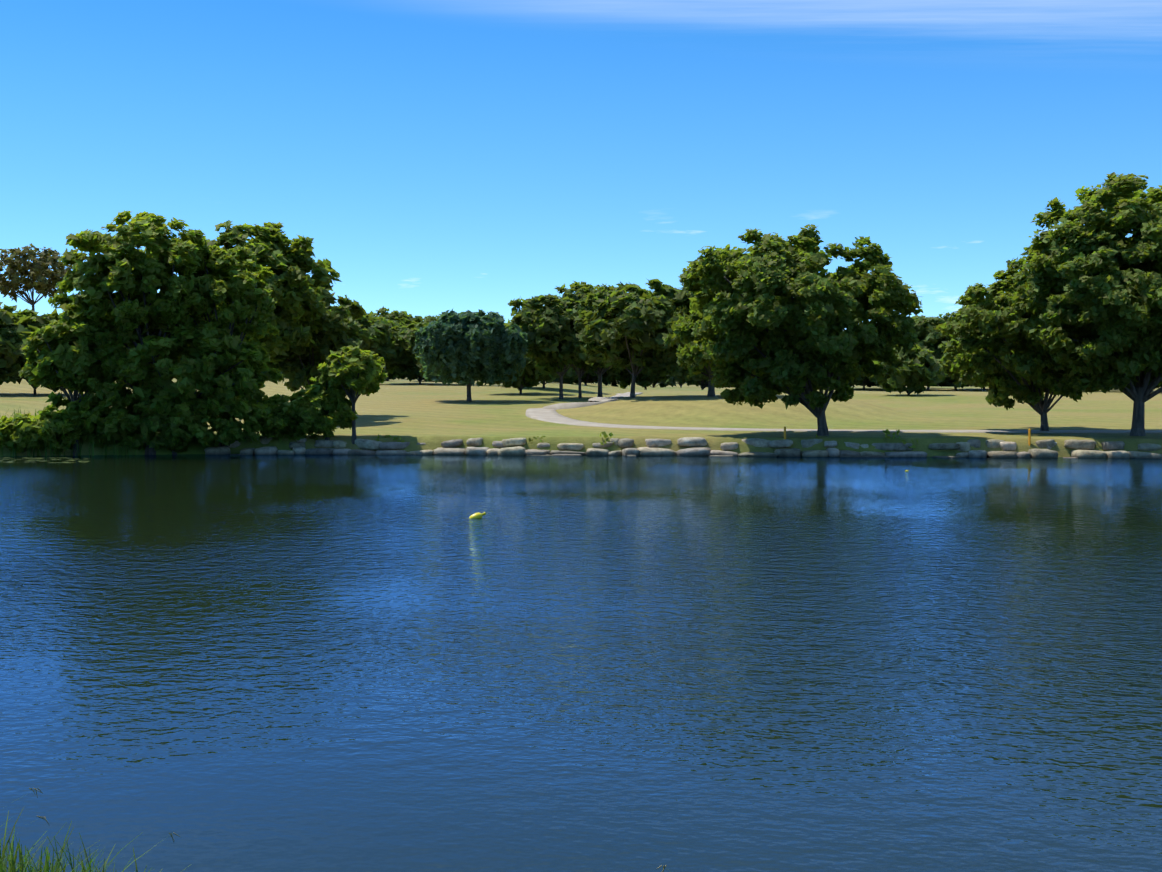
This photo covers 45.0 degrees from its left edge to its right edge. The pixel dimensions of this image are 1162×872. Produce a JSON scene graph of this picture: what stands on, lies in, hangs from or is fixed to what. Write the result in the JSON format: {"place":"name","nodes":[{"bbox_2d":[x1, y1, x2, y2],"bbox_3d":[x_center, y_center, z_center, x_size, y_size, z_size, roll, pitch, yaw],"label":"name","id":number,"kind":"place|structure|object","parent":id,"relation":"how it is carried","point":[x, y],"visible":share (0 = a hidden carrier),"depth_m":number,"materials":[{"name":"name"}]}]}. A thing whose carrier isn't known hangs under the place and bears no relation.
{"place":"outdoors","nodes":[
{"label":"outdoors","id":0,"kind":"place"},
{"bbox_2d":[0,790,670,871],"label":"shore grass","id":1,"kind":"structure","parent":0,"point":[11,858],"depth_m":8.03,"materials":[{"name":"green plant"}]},
{"bbox_2d":[29,788,666,871],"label":"grass seed heads","id":2,"kind":"object","parent":1,"relation":"on","point":[40,791],"depth_m":7.90,"materials":[{"name":"yellow"}]},
{"bbox_2d":[0,454,1161,871],"bbox_3d":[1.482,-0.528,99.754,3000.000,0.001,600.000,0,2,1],"label":"pond water","id":3,"kind":"structure","parent":0,"point":[296,662],"depth_m":15.28,"materials":[{"name":"blue liquid"}]},
{"bbox_2d":[0,457,87,462],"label":"lily pads","id":4,"kind":"object","parent":3,"relation":"on","point":[12,461],"visible":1,"depth_m":56.86,"materials":[{"name":"green plant"}]},
{"bbox_2d":[469,512,485,517],"bbox_3d":[-2.357,1.843,32.153,0.465,0.190,0.187,-23,7,-12],"label":"yellow buoy","id":5,"kind":"object","parent":3,"relation":"on","point":[478,515],"visible":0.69,"depth_m":32.08,"materials":[{"name":"yellow plastic"}]},
{"bbox_2d":[0,376,1161,456],"bbox_3d":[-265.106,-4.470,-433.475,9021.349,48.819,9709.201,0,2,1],"label":"ground","id":6,"kind":"structure","parent":0,"point":[432,415],"depth_m":77.77,"materials":[{"name":"green plant"}]},
{"bbox_2d":[0,302,41,384],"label":"tree","id":7,"kind":"object","parent":6,"relation":"on","point":[13,359],"visible":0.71,"depth_m":101.76,"materials":[{"name":"green plant"}]},
{"bbox_2d":[0,309,59,394],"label":"tree","id":8,"kind":"object","parent":6,"relation":"on","point":[32,318],"visible":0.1,"depth_m":104.63,"materials":[{"name":"green plant"}]},
{"bbox_2d":[0,243,71,310],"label":"tree","id":9,"kind":"object","parent":6,"relation":"on","point":[40,272],"visible":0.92,"depth_m":174.54,"materials":[{"name":"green plant"}]},
{"bbox_2d":[0,412,81,454],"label":"bush","id":10,"kind":"object","parent":6,"relation":"on","point":[27,432],"visible":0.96,"depth_m":60.10,"materials":[{"name":"green plant"}]},
{"bbox_2d":[19,303,129,455],"bbox_3d":[-22.163,-2.390,61.046,4.537,6.760,4.317,-2,3,-39],"label":"sycamore tree","id":11,"kind":"object","parent":6,"relation":"on","point":[62,359],"visible":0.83,"depth_m":60.03,"materials":[{"name":"green plant"}]},
{"bbox_2d":[0,409,156,456],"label":"shore reeds","id":12,"kind":"object","parent":6,"relation":"on","point":[78,453],"depth_m":60.82,"materials":[{"name":"green plant"}]},
{"bbox_2d":[36,334,123,395],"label":"tree","id":13,"kind":"object","parent":6,"relation":"on","point":[55,389],"depth_m":104.73,"materials":[{"name":"green plant"}]},
{"bbox_2d":[113,346,134,387],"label":"tree","id":14,"kind":"object","parent":6,"relation":"on","point":[120,382],"depth_m":110.55,"materials":[{"name":"green plant"}]},
{"bbox_2d":[48,210,210,454],"bbox_3d":[-19.726,-4.496,61.651,7.320,10.896,6.679,0,2,1],"label":"tree","id":15,"kind":"object","parent":6,"relation":"on","point":[128,272],"visible":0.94,"depth_m":59.92,"materials":[{"name":"green plant"}]},
{"bbox_2d":[37,387,288,452],"bbox_3d":[-18.541,-0.635,61.755,11.379,2.979,4.323,0,2,1],"label":"bush","id":16,"kind":"object","parent":6,"relation":"on","point":[178,428],"visible":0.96,"depth_m":60.76,"materials":[{"name":"green plant"}]},
{"bbox_2d":[78,321,284,453],"bbox_3d":[-17.931,-2.159,62.140,9.225,6.252,6.287,0,2,1],"label":"sycamore tree","id":17,"kind":"object","parent":6,"relation":"on","point":[191,369],"visible":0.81,"depth_m":60.45,"materials":[{"name":"green plant"}]},
{"bbox_2d":[157,244,279,446],"bbox_3d":[-15.965,-3.834,62.403,5.476,9.367,5.533,0,2,1],"label":"sycamore tree","id":18,"kind":"object","parent":6,"relation":"on","point":[228,280],"visible":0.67,"depth_m":61.16,"materials":[{"name":"green plant"}]},
{"bbox_2d":[204,220,341,403],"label":"tree","id":19,"kind":"object","parent":6,"relation":"on","point":[295,293],"visible":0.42,"depth_m":76.08,"materials":[{"name":"green plant"}]},
{"bbox_2d":[244,389,357,441],"bbox_3d":[-12.560,-0.914,62.753,5.341,2.414,2.987,0,2,1],"label":"bush","id":20,"kind":"object","parent":6,"relation":"on","point":[300,415],"visible":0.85,"depth_m":62.08,"materials":[{"name":"green plant"}]},
{"bbox_2d":[266,283,372,392],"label":"tree","id":21,"kind":"object","parent":6,"relation":"on","point":[336,332],"visible":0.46,"depth_m":81.27,"materials":[{"name":"green plant"}]},
{"bbox_2d":[304,374,349,439],"bbox_3d":[-11.400,-1.131,62.812,2.125,3.312,2.124,0,2,1],"label":"tree sapling","id":22,"kind":"object","parent":6,"relation":"on","point":[330,394],"visible":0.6,"depth_m":62.21,"materials":[{"name":"green plant"}]},
{"bbox_2d":[317,345,387,443],"bbox_3d":[-10.111,-1.809,62.828,3.123,4.514,3.242,0,2,1],"label":"tree sapling","id":23,"kind":"object","parent":6,"relation":"on","point":[356,370],"visible":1,"depth_m":62.00,"materials":[{"name":"green plant"}]},
{"bbox_2d":[347,309,408,368],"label":"tree","id":24,"kind":"object","parent":6,"relation":"on","point":[383,340],"visible":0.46,"depth_m":167.92,"materials":[{"name":"green plant"}]},
{"bbox_2d":[366,315,417,380],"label":"tree","id":25,"kind":"object","parent":6,"relation":"on","point":[405,322],"visible":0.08,"depth_m":221.09,"materials":[{"name":"green plant"}]},
{"bbox_2d":[367,306,428,380],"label":"tree","id":26,"kind":"object","parent":6,"relation":"on","point":[395,316],"depth_m":227.67,"materials":[{"name":"green plant"}]},
{"bbox_2d":[382,322,427,383],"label":"tree","id":27,"kind":"object","parent":6,"relation":"on","point":[403,363],"visible":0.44,"depth_m":172.76,"materials":[{"name":"green plant"}]},
{"bbox_2d":[423,315,439,322],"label":"tree","id":28,"kind":"object","parent":6,"relation":"on","point":[429,318],"depth_m":550.80,"materials":[{"name":"green plant"}]},
{"bbox_2d":[415,353,482,385],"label":"tree","id":29,"kind":"object","parent":6,"relation":"on","point":[419,364],"depth_m":165.24,"materials":[{"name":"green plant"}]},
{"bbox_2d":[413,309,528,401],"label":"weeping tree","id":30,"kind":"object","parent":6,"relation":"on","point":[467,346],"visible":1,"depth_m":101.01,"materials":[{"name":"green plant"}]},
{"bbox_2d":[489,323,559,393],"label":"tree","id":31,"kind":"object","parent":6,"relation":"on","point":[530,375],"visible":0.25,"depth_m":122.76,"materials":[{"name":"green plant"}]},
{"bbox_2d":[507,319,575,387],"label":"tree","id":32,"kind":"object","parent":6,"relation":"on","point":[570,372],"visible":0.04,"depth_m":135.68,"materials":[{"name":"green plant"}]},
{"bbox_2d":[507,294,606,398],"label":"live oak tree","id":33,"kind":"object","parent":6,"relation":"on","point":[550,315],"visible":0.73,"depth_m":106.04,"materials":[{"name":"green plant"}]},
{"bbox_2d":[552,378,597,383],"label":"tree","id":34,"kind":"object","parent":6,"relation":"on","point":[557,380],"depth_m":299.86,"materials":[{"name":"green plant"}]},
{"bbox_2d":[541,304,618,398],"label":"live oak tree","id":35,"kind":"object","parent":6,"relation":"on","point":[584,366],"visible":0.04,"depth_m":109.37,"materials":[{"name":"green plant"}]},
{"bbox_2d":[563,365,624,385],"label":"tree row","id":36,"kind":"object","parent":6,"relation":"on","point":[612,372],"visible":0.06,"depth_m":246.26,"materials":[{"name":"green plant"}]},
{"bbox_2d":[553,281,636,396],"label":"live oak tree","id":37,"kind":"object","parent":6,"relation":"on","point":[582,290],"visible":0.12,"depth_m":110.49,"materials":[{"name":"green plant"}]},
{"bbox_2d":[591,375,621,386],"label":"tree","id":38,"kind":"object","parent":6,"relation":"on","point":[613,383],"visible":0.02,"depth_m":333.54,"materials":[{"name":"green plant"}]},
{"bbox_2d":[573,278,696,397],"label":"live oak tree","id":39,"kind":"object","parent":6,"relation":"on","point":[633,320],"visible":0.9,"depth_m":85.41,"materials":[{"name":"green plant"}]},
{"bbox_2d":[615,365,671,389],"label":"tree","id":40,"kind":"object","parent":6,"relation":"on","point":[644,377],"visible":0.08,"depth_m":250.99,"materials":[{"name":"green plant"}]},
{"bbox_2d":[648,381,673,387],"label":"tree","id":41,"kind":"object","parent":6,"relation":"on","point":[661,384],"visible":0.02,"depth_m":361.35,"materials":[{"name":"green plant"}]},
{"bbox_2d":[659,375,689,387],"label":"tree","id":42,"kind":"object","parent":6,"relation":"on","point":[671,380],"visible":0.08,"depth_m":315.95,"materials":[{"name":"green plant"}]},
{"bbox_2d":[204,436,1161,458],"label":"edging rock","id":43,"kind":"object","parent":6,"relation":"on","point":[1085,447],"visible":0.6,"depth_m":60.91,"materials":[{"name":"stone"}]},
{"bbox_2d":[245,429,917,448],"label":"shoreline plants","id":44,"kind":"object","parent":43,"relation":"on","point":[886,431],"visible":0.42,"depth_m":61.67,"materials":[{"name":"green plant"}]},
{"bbox_2d":[668,366,708,389],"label":"tree","id":45,"kind":"object","parent":6,"relation":"on","point":[683,376],"visible":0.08,"depth_m":245.10,"materials":[{"name":"green plant"}]},
{"bbox_2d":[655,283,748,396],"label":"live oak tree","id":46,"kind":"object","parent":6,"relation":"on","point":[711,388],"visible":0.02,"depth_m":86.71,"materials":[{"name":"green plant"}]},
{"bbox_2d":[662,224,922,435],"bbox_3d":[9.352,-4.548,63.006,11.406,9.667,11.349,0,2,1],"label":"oak tree","id":47,"kind":"object","parent":6,"relation":"on","point":[786,321],"visible":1,"depth_m":60.51,"materials":[{"name":"green plant"}]},
{"bbox_2d":[854,381,879,386],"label":"tree line","id":48,"kind":"object","parent":6,"relation":"on","point":[870,384],"visible":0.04,"depth_m":362.10,"materials":[{"name":"green plant"}]},
{"bbox_2d":[850,347,902,389],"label":"tree","id":49,"kind":"object","parent":6,"relation":"on","point":[859,379],"depth_m":211.84,"materials":[{"name":"green plant"}]},
{"bbox_2d":[869,345,947,394],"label":"tree","id":50,"kind":"object","parent":6,"relation":"on","point":[917,370],"visible":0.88,"depth_m":123.16,"materials":[{"name":"green plant"}]},
{"bbox_2d":[911,312,963,389],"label":"tree","id":51,"kind":"object","parent":6,"relation":"on","point":[929,336],"visible":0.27,"depth_m":212.62,"materials":[{"name":"green plant"}]},
{"bbox_2d":[919,320,972,389],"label":"tree","id":52,"kind":"object","parent":6,"relation":"on","point":[949,379],"visible":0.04,"depth_m":218.74,"materials":[{"name":"green plant"}]},
{"bbox_2d":[932,380,971,386],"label":"tree line","id":53,"kind":"object","parent":6,"relation":"on","point":[948,384],"visible":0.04,"depth_m":350.74,"materials":[{"name":"green plant"}]},
{"bbox_2d":[938,335,985,390],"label":"tree","id":54,"kind":"object","parent":6,"relation":"on","point":[947,359],"visible":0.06,"depth_m":193.06,"materials":[{"name":"green plant"}]},
{"bbox_2d":[974,369,1020,384],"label":"tree","id":55,"kind":"object","parent":6,"relation":"on","point":[979,373],"depth_m":187.54,"materials":[{"name":"green plant"}]},
{"bbox_2d":[934,269,1099,430],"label":"tree","id":56,"kind":"object","parent":6,"relation":"on","point":[1001,358],"visible":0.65,"depth_m":65.09,"materials":[{"name":"green plant"}]},
{"bbox_2d":[1028,428,1030,445],"bbox_3d":[19.180,0.052,59.960,0.070,0.780,0.070,-4,5,-27],"label":"hazard stake","id":57,"kind":"object","parent":6,"relation":"on","point":[1029,436],"visible":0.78,"depth_m":59.94,"materials":[{"name":"yellow wood"}]},
{"bbox_2d":[1004,172,1161,435],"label":"tree","id":58,"kind":"object","parent":6,"relation":"on","point":[1107,286],"visible":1,"depth_m":60.02,"materials":[{"name":"green plant"}]},
{"bbox_2d":[0,0,1161,330],"label":"sky","id":59,"kind":"structure","parent":0,"point":[459,156],"materials":[{"name":"blue"}]},
{"bbox_2d":[526,392,1161,432],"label":"cart path","id":60,"kind":"structure","parent":0,"point":[548,413],"depth_m":71.34,"materials":[{"name":"concrete"}]}
]}

